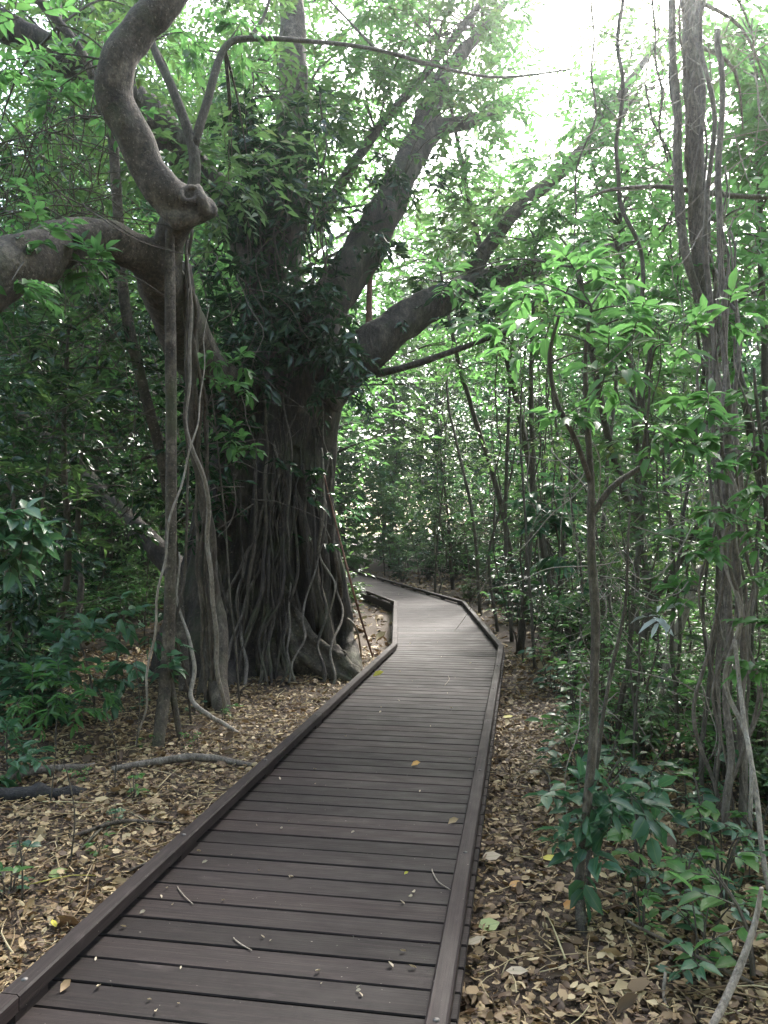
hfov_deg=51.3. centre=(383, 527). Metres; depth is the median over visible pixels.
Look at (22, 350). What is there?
forest sapling
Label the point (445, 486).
hanging liana
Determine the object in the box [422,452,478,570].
forest sapling
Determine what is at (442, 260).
canopy tree
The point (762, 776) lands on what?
seedling
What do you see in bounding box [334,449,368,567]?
forest sapling
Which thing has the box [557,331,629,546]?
forest tree
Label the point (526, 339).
forest tree
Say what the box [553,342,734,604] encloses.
forest sapling
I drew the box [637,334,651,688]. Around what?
bare sapling
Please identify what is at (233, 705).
seedling
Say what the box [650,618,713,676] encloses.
thicket shrub
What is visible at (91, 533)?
forest sapling
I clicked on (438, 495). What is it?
hanging liana
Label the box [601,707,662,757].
seedling
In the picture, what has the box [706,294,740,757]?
thin vine
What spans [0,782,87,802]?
rotten log
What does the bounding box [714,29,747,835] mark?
liana
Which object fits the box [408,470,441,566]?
forest sapling
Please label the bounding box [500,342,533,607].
bare sapling
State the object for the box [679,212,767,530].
forest tree
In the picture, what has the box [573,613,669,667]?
thicket shrub
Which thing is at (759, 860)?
seedling
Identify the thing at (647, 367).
liana
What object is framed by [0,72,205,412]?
twig tangle
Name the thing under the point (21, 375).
thicket sapling
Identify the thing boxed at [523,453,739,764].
thicket sapling
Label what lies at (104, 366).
understorey tree
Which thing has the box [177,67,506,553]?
climbing vine
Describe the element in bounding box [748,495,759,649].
hanging liana
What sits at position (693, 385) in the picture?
forest sapling
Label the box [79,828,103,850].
fallen branch
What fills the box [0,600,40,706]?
thicket shrub
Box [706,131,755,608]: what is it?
hanging liana
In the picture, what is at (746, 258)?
understorey tree
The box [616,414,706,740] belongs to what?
sapling
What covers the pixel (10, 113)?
canopy tree
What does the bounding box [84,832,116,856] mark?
seedling
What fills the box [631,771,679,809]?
seedling
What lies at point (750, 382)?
hanging liana
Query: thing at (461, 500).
forest sapling
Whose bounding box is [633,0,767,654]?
understorey tree
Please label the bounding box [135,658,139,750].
bare seedling
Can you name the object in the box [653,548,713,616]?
forest shrub
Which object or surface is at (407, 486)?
forest sapling
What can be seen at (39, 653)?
thicket shrub
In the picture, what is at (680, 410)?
forest tree
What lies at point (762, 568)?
bare sapling
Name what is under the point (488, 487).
forest sapling
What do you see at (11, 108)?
canopy tree
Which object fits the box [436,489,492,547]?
forest sapling
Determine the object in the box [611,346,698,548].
forest tree
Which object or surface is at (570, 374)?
forest tree
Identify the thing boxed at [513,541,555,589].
forest shrub
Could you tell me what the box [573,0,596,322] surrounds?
liana
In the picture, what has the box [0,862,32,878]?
seedling
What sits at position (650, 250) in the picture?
hanging liana
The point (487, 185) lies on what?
canopy tree
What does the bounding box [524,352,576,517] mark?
forest tree
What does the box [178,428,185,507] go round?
hanging liana
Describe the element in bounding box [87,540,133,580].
forest shrub
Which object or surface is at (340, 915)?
boardwalk
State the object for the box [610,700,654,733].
seedling
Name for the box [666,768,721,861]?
seedling
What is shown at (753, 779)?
liana
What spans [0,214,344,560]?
twig tangle
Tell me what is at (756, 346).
forest tree
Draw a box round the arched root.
[346,618,361,656]
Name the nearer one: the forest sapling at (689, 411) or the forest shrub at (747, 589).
the forest shrub at (747, 589)
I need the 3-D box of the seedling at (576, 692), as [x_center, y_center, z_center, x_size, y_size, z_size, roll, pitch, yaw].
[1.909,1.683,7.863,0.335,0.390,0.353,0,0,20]
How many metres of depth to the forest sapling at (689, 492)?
16.86 m
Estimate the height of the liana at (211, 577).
4.334 m
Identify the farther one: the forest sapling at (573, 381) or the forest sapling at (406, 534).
the forest sapling at (406, 534)
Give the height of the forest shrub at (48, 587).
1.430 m
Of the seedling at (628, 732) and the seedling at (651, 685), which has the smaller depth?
the seedling at (628, 732)
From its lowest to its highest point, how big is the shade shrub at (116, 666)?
1.278 m
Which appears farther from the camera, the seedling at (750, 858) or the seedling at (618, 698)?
the seedling at (618, 698)
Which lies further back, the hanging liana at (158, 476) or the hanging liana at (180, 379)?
the hanging liana at (158, 476)
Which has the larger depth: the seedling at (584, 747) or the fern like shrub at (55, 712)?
the fern like shrub at (55, 712)
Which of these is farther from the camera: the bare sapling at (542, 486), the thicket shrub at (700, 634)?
the bare sapling at (542, 486)
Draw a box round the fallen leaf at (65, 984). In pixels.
[60,979,70,991]
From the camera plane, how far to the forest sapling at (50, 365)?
14.67 m
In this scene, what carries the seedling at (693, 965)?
on the ground
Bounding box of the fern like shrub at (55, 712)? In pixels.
[1,656,121,745]
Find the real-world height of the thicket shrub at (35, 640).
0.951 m
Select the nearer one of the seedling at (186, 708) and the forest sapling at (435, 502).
the seedling at (186, 708)
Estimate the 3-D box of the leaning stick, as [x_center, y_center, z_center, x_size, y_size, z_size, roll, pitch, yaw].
[-0.473,0.551,10.201,0.519,2.494,1.758,0,0,5]
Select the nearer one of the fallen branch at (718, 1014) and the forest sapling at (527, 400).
the fallen branch at (718, 1014)
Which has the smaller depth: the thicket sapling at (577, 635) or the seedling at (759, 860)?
the seedling at (759, 860)
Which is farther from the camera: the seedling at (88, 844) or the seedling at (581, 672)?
the seedling at (581, 672)
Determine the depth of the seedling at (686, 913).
3.50 m
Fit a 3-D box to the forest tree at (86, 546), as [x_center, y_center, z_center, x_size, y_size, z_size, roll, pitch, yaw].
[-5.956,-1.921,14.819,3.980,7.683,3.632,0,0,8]
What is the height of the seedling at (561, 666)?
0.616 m
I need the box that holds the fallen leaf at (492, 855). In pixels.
[483,851,500,859]
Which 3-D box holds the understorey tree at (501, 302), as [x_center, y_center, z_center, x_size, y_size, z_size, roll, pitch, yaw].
[1.607,-0.564,7.213,2.658,4.863,2.481,0,0,0]
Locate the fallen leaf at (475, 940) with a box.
[468,936,485,944]
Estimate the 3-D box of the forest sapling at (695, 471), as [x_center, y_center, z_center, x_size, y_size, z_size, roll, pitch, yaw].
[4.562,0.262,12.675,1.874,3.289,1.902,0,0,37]
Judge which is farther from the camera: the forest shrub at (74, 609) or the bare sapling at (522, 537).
the forest shrub at (74, 609)
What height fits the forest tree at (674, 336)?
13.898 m
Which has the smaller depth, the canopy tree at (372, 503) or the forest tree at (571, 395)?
the forest tree at (571, 395)
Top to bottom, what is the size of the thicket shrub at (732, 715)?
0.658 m
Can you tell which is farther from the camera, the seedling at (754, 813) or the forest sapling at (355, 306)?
the forest sapling at (355, 306)
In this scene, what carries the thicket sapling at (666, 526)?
on the ground
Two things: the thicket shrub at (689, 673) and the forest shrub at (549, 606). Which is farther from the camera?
the forest shrub at (549, 606)
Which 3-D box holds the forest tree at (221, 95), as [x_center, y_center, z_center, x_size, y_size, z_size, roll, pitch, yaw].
[-4.113,-4.426,19.772,5.318,12.797,4.968,0,0,16]
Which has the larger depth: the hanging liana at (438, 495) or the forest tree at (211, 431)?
the hanging liana at (438, 495)
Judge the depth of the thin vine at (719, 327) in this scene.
5.67 m
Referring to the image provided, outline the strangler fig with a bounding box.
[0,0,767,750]
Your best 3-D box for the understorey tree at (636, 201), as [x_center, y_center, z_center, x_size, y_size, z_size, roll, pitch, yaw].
[3.144,-3.073,11.688,3.669,9.837,6.926,0,0,25]
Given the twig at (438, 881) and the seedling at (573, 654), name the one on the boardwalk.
the twig at (438, 881)
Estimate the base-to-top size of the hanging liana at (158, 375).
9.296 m
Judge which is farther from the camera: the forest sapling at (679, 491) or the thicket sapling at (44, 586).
the forest sapling at (679, 491)
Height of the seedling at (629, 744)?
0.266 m
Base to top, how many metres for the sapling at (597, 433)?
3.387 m
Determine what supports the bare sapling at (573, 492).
on the ground
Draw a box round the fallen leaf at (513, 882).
[509,880,522,886]
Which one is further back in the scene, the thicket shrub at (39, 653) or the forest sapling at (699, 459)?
the forest sapling at (699, 459)
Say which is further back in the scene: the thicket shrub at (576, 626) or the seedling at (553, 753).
the thicket shrub at (576, 626)
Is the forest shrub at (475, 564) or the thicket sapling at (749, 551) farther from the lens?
the forest shrub at (475, 564)
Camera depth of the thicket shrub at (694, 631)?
8.22 m
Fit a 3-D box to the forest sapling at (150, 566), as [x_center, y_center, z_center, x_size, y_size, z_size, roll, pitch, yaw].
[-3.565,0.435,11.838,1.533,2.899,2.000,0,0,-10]
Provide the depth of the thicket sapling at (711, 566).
8.08 m
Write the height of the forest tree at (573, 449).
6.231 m
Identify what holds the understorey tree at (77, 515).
on the ground
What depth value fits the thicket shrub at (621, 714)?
6.28 m
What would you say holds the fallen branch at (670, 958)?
on the ground
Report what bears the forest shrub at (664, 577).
on the ground
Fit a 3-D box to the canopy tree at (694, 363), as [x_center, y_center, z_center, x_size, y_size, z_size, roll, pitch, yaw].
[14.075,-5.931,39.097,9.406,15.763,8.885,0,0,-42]
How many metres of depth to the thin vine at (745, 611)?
4.94 m
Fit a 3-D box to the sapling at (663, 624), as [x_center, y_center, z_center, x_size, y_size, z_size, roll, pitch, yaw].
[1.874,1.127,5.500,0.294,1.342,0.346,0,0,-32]
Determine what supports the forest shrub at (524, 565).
on the ground
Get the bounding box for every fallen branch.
[4,762,95,779]
[71,819,172,836]
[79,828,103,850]
[111,753,252,772]
[121,862,146,875]
[537,765,551,790]
[627,919,753,984]
[662,972,672,1023]
[669,935,737,959]
[709,886,763,1023]
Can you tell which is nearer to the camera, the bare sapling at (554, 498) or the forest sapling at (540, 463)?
the bare sapling at (554, 498)
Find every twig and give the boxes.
[177,886,192,903]
[233,937,251,950]
[432,869,449,889]
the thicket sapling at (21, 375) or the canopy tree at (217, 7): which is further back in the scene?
the canopy tree at (217, 7)
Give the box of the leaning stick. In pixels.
[324,474,372,657]
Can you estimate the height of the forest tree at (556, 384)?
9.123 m
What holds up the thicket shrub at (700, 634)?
on the ground
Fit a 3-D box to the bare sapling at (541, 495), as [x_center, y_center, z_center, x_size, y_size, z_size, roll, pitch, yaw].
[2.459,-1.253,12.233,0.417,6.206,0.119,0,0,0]
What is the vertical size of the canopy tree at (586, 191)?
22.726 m
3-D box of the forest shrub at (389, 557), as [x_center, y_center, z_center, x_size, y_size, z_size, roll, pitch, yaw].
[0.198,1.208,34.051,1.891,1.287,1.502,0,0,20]
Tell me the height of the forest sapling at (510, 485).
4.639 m
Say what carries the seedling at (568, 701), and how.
on the ground
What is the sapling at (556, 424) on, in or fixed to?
on the ground
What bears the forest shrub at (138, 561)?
on the ground
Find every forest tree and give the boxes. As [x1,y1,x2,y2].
[0,14,154,618]
[0,224,159,605]
[0,317,61,511]
[15,256,154,508]
[71,410,107,550]
[98,160,357,527]
[99,154,215,543]
[113,60,337,510]
[334,310,385,566]
[334,405,380,521]
[334,408,375,535]
[345,339,440,566]
[368,338,512,589]
[446,288,556,526]
[450,426,517,541]
[464,419,527,538]
[485,255,655,580]
[491,272,573,539]
[502,364,625,563]
[518,269,679,592]
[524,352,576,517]
[541,244,732,538]
[544,279,624,492]
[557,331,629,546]
[578,260,686,542]
[598,199,705,511]
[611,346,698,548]
[656,187,767,534]
[659,340,702,544]
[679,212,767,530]
[700,281,767,497]
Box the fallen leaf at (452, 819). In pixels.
[448,817,457,823]
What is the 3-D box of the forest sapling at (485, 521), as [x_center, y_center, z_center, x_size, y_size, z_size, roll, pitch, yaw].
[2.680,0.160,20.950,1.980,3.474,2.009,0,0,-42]
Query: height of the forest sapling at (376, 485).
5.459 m
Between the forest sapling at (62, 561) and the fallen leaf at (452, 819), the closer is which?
the fallen leaf at (452, 819)
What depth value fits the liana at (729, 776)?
5.12 m
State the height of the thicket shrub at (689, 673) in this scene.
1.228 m
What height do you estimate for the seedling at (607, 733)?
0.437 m
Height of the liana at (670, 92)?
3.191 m
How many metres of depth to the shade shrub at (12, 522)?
4.23 m
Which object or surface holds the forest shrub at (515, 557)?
on the ground
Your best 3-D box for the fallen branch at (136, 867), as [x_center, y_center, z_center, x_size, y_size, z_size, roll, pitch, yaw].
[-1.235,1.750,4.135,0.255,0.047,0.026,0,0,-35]
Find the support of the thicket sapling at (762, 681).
on the ground
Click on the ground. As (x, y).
(550, 988)
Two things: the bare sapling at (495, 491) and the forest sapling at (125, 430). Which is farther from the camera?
the forest sapling at (125, 430)
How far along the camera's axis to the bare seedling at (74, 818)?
4.21 m
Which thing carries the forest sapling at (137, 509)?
on the ground
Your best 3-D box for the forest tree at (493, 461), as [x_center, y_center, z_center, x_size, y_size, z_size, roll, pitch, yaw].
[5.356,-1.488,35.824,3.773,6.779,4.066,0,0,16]
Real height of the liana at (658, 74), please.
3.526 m
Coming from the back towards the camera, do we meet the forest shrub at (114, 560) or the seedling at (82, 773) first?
the forest shrub at (114, 560)
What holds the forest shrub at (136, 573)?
on the ground
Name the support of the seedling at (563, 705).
on the ground
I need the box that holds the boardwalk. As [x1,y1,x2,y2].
[0,568,504,1023]
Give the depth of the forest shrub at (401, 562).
35.22 m
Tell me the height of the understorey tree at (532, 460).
7.173 m
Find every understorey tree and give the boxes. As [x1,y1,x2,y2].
[0,261,178,656]
[0,361,181,694]
[0,437,106,684]
[122,297,285,697]
[323,0,561,629]
[350,157,538,613]
[412,154,658,650]
[415,208,705,695]
[477,54,730,550]
[579,157,767,487]
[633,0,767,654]
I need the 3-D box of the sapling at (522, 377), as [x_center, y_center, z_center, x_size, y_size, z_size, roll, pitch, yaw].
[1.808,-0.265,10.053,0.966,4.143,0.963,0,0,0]
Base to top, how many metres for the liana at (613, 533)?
0.809 m
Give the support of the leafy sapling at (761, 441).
on the ground
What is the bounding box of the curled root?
[176,552,239,734]
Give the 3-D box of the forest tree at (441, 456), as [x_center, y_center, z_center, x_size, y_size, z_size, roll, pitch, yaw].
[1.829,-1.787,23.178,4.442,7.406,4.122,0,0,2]
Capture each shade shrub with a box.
[0,497,64,596]
[0,703,57,787]
[32,591,194,724]
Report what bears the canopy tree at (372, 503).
on the ground
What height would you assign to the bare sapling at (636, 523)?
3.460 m
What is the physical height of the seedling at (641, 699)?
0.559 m
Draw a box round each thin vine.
[692,360,725,813]
[698,352,721,832]
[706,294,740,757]
[711,166,737,829]
[715,268,732,737]
[719,223,748,781]
[721,269,759,808]
[727,217,762,803]
[730,230,755,781]
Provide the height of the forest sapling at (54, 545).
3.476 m
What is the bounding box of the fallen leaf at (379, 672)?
[373,670,382,675]
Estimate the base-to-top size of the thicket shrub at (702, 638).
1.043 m
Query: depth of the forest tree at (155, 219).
18.30 m
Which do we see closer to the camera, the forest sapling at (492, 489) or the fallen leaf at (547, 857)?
the fallen leaf at (547, 857)
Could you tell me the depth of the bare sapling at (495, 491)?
11.22 m
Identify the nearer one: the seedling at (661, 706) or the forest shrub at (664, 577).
the seedling at (661, 706)
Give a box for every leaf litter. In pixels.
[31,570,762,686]
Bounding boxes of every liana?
[63,268,83,564]
[91,171,116,619]
[135,304,209,748]
[147,318,165,525]
[153,340,164,609]
[175,287,191,723]
[178,256,207,395]
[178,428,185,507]
[185,240,226,711]
[318,448,335,612]
[434,274,459,586]
[436,371,447,592]
[437,408,447,582]
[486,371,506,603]
[551,448,707,579]
[562,279,580,581]
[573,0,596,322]
[614,0,651,744]
[618,211,659,606]
[626,132,659,651]
[633,0,676,628]
[651,0,674,334]
[668,65,682,334]
[697,0,734,841]
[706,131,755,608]
[713,303,745,790]
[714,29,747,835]
[717,450,753,846]
[732,639,767,895]
[744,189,763,630]
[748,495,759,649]
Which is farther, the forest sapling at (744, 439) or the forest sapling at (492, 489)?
the forest sapling at (492, 489)
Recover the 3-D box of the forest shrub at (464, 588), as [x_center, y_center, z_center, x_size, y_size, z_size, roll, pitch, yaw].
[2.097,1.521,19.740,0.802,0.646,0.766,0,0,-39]
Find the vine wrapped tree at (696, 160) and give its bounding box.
[590,0,767,768]
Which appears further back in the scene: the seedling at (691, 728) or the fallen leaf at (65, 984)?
the seedling at (691, 728)
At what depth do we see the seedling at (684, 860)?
3.84 m
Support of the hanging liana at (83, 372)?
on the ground
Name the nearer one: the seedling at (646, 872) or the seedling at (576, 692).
the seedling at (646, 872)
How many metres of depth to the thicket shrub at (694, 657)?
7.21 m
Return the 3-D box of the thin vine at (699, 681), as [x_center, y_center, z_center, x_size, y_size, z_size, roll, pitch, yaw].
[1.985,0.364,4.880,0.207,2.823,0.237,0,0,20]
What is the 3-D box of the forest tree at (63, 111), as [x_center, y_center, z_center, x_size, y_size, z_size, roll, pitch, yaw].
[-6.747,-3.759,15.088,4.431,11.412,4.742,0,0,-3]
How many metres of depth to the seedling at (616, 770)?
5.23 m
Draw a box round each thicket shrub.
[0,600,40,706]
[0,609,53,657]
[0,613,113,727]
[2,620,79,664]
[15,645,78,685]
[486,578,619,662]
[538,597,639,658]
[547,624,694,721]
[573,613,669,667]
[600,689,691,753]
[602,588,767,705]
[623,634,767,762]
[641,678,764,782]
[643,634,767,765]
[650,598,766,703]
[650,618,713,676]
[653,608,766,683]
[657,636,767,722]
[688,674,767,748]
[724,730,767,805]
[759,661,767,715]
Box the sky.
[0,0,767,533]
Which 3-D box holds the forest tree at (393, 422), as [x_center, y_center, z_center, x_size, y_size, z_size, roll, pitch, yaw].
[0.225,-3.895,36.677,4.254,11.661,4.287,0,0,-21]
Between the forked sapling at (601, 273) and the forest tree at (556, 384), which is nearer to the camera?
the forked sapling at (601, 273)
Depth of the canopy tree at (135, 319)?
20.05 m
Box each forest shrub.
[1,565,104,656]
[15,572,137,649]
[54,595,97,615]
[69,579,139,629]
[75,575,149,620]
[84,566,119,600]
[86,547,163,626]
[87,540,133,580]
[101,561,163,617]
[115,534,160,578]
[115,536,153,575]
[136,588,163,622]
[137,571,163,605]
[140,532,184,573]
[340,545,364,569]
[341,548,366,569]
[345,567,375,612]
[372,547,409,566]
[385,545,409,566]
[385,555,424,581]
[408,534,452,579]
[412,534,482,578]
[438,537,495,567]
[457,578,484,600]
[458,548,490,575]
[471,552,524,603]
[474,534,659,656]
[484,562,546,620]
[485,536,537,582]
[485,545,585,606]
[490,557,614,653]
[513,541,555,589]
[532,577,574,629]
[619,563,708,596]
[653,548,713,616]
[732,558,762,606]
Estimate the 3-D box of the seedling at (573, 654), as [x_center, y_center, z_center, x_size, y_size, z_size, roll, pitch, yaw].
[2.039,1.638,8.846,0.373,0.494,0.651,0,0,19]
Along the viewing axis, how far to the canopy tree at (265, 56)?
16.77 m
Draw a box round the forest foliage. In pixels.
[1,82,767,565]
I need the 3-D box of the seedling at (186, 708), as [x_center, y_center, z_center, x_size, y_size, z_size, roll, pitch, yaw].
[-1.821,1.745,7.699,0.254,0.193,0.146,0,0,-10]
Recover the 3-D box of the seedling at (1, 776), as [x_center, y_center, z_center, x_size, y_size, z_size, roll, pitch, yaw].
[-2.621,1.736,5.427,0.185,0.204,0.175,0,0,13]
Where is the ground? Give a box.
[0,534,767,1023]
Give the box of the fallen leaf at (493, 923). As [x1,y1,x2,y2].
[479,917,499,930]
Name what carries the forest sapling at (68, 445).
on the ground
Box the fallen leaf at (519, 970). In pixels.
[506,966,527,974]
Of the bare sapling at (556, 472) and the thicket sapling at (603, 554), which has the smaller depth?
the thicket sapling at (603, 554)
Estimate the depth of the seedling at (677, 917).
3.40 m
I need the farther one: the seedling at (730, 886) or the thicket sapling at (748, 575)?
the thicket sapling at (748, 575)
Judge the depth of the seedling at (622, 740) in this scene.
5.46 m
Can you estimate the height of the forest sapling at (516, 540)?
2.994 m
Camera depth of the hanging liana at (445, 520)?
26.05 m
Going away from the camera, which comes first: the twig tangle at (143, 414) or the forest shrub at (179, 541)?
the twig tangle at (143, 414)
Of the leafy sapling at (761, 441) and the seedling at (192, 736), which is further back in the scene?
the seedling at (192, 736)
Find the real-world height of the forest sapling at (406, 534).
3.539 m
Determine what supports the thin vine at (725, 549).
on the ground
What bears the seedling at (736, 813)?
on the ground
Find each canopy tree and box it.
[0,0,149,467]
[0,0,237,592]
[0,28,152,488]
[2,0,222,555]
[30,0,497,508]
[63,0,366,462]
[125,91,396,503]
[312,233,391,547]
[335,309,446,557]
[343,168,552,552]
[347,272,489,542]
[402,168,534,507]
[414,216,571,515]
[496,186,687,479]
[628,270,751,479]
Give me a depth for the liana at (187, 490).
6.89 m
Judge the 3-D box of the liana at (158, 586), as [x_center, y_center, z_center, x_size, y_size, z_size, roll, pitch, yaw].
[-1.653,-0.066,6.548,0.670,3.733,0.377,0,0,-38]
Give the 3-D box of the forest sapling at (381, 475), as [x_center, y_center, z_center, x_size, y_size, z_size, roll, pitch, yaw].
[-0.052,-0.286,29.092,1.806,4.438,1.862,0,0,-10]
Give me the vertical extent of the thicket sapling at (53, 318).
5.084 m
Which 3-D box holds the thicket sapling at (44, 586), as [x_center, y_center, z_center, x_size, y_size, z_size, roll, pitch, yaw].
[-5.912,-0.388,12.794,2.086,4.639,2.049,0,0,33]
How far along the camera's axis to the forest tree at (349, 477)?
36.30 m
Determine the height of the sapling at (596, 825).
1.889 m
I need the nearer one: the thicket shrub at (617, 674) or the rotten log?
the rotten log
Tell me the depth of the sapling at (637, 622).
8.10 m
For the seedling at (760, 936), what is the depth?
3.36 m
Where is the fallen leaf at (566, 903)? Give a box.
[563,900,574,908]
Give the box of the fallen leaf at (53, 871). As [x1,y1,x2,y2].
[48,868,66,877]
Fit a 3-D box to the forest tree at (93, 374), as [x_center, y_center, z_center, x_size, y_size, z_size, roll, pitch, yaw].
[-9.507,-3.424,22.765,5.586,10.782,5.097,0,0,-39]
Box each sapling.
[0,145,87,608]
[0,260,161,696]
[0,308,50,533]
[0,317,75,591]
[0,352,113,627]
[0,359,80,599]
[0,361,38,579]
[0,368,73,606]
[10,386,107,634]
[15,444,88,601]
[26,324,160,606]
[62,457,115,568]
[72,504,145,607]
[83,459,190,648]
[90,410,190,583]
[96,348,182,570]
[152,433,194,554]
[158,428,189,551]
[196,346,267,703]
[334,298,378,544]
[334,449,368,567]
[334,460,352,584]
[349,436,411,575]
[360,460,405,572]
[365,475,426,567]
[369,434,431,573]
[378,486,431,579]
[380,446,420,567]
[385,475,441,584]
[395,370,481,592]
[406,432,467,572]
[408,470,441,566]
[419,320,481,615]
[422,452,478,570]
[422,469,501,586]
[423,377,488,581]
[428,465,493,588]
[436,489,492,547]
[446,347,539,564]
[461,471,524,577]
[464,355,594,598]
[466,498,491,557]
[471,409,536,558]
[471,436,516,570]
[472,415,526,557]
[472,473,490,551]
[474,239,767,935]
[475,211,517,655]
[476,403,528,631]
[487,483,544,582]
[493,288,557,641]
[494,455,520,535]
[496,344,567,669]
[497,391,554,562]
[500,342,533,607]
[502,352,598,584]
[505,472,588,668]
[508,446,543,530]
[514,429,556,545]
[516,319,541,637]
[516,471,568,558]
[519,261,542,653]
[519,379,548,662]
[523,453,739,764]
[526,305,581,653]
[531,242,558,641]
[532,511,676,924]
[535,254,544,648]
[538,274,551,555]
[540,305,684,581]
[540,389,603,682]
[540,512,648,697]
[544,328,563,660]
[546,236,566,610]
[550,271,565,655]
[552,443,694,683]
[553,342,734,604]
[556,313,633,668]
[557,414,633,710]
[563,333,580,633]
[565,500,667,638]
[566,310,600,656]
[568,424,632,546]
[582,341,711,725]
[597,437,654,581]
[601,323,690,693]
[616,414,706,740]
[618,442,712,618]
[621,502,711,642]
[625,343,767,766]
[630,596,682,776]
[632,327,660,732]
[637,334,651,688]
[642,329,661,759]
[649,439,714,583]
[649,501,763,796]
[650,343,704,557]
[654,457,756,717]
[654,542,714,645]
[659,407,703,570]
[660,368,767,686]
[660,417,761,588]
[660,470,708,575]
[666,360,747,548]
[670,437,715,609]
[680,378,691,717]
[681,541,743,634]
[682,337,740,578]
[682,520,767,667]
[687,391,763,601]
[687,499,711,711]
[690,291,702,510]
[695,463,767,698]
[707,356,762,603]
[713,528,767,683]
[714,500,767,662]
[734,414,767,746]
[751,384,767,747]
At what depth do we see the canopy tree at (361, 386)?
52.00 m
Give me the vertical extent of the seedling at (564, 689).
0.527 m
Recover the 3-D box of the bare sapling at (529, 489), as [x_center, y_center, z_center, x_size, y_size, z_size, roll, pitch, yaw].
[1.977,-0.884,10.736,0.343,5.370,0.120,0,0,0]
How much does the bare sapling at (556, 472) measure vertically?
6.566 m
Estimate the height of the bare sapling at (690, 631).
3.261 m
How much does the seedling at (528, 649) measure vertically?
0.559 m
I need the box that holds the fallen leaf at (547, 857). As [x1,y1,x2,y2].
[540,855,553,859]
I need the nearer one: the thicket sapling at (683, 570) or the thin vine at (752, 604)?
the thin vine at (752, 604)
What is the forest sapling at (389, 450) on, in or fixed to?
on the ground
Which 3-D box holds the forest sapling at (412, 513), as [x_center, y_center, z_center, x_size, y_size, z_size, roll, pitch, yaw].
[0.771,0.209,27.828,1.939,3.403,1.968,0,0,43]
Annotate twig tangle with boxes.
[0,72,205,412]
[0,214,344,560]
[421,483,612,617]
[456,406,767,813]
[492,0,767,501]
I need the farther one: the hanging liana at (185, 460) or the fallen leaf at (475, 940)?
the hanging liana at (185, 460)
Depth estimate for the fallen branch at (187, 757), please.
5.93 m
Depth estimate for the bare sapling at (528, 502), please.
12.94 m
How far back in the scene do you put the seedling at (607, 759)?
4.56 m
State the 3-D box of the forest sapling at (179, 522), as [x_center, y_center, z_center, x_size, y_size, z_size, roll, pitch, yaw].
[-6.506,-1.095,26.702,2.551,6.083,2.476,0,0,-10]
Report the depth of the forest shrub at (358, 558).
32.24 m
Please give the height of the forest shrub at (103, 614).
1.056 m
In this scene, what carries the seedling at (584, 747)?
on the ground
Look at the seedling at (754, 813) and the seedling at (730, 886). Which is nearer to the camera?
the seedling at (730, 886)
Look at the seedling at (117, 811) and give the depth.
4.75 m
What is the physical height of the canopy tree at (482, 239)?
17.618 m
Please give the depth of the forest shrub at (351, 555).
33.74 m
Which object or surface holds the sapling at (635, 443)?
on the ground
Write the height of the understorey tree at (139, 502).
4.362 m
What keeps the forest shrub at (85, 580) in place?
on the ground
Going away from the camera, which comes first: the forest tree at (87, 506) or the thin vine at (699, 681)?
the thin vine at (699, 681)
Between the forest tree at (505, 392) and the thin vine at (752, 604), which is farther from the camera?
the forest tree at (505, 392)
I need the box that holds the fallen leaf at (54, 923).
[51,919,56,926]
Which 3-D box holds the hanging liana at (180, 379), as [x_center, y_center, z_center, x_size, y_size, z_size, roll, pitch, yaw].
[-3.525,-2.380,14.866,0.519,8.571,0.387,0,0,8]
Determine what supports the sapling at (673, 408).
on the ground
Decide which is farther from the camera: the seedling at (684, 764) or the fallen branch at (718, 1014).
the seedling at (684, 764)
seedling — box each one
[0,730,29,748]
[0,769,13,781]
[0,840,41,900]
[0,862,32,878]
[18,832,23,900]
[49,744,56,806]
[62,765,91,785]
[64,764,75,865]
[69,739,92,755]
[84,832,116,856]
[106,708,116,786]
[106,808,125,828]
[126,772,150,797]
[129,684,149,708]
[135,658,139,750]
[138,735,154,748]
[179,730,200,747]
[185,700,207,714]
[221,699,241,720]
[518,647,582,688]
[522,757,652,829]
[524,707,587,764]
[534,718,610,775]
[537,668,573,694]
[544,652,589,697]
[546,673,584,715]
[546,717,611,744]
[551,702,613,762]
[555,652,582,687]
[561,683,588,723]
[561,717,637,789]
[566,677,588,708]
[567,766,640,810]
[569,738,607,787]
[571,694,656,744]
[572,722,638,774]
[573,655,587,683]
[581,740,721,836]
[584,756,624,787]
[599,682,646,725]
[599,765,640,821]
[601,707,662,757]
[603,787,653,884]
[605,709,639,745]
[608,698,681,744]
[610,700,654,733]
[613,859,673,916]
[614,664,671,700]
[625,739,653,764]
[629,748,678,793]
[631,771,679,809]
[633,886,669,940]
[635,747,738,815]
[636,718,696,776]
[649,840,709,893]
[650,886,727,984]
[652,707,723,773]
[652,902,762,955]
[655,675,699,712]
[663,859,734,934]
[665,859,767,988]
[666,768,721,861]
[669,847,767,906]
[673,759,705,782]
[679,708,712,750]
[686,781,722,817]
[686,809,767,888]
[695,845,762,916]
[705,773,767,805]
[725,806,767,845]
[733,838,767,883]
[743,889,767,940]
[747,802,767,829]
[752,717,767,761]
[757,756,767,775]
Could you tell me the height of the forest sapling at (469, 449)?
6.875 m

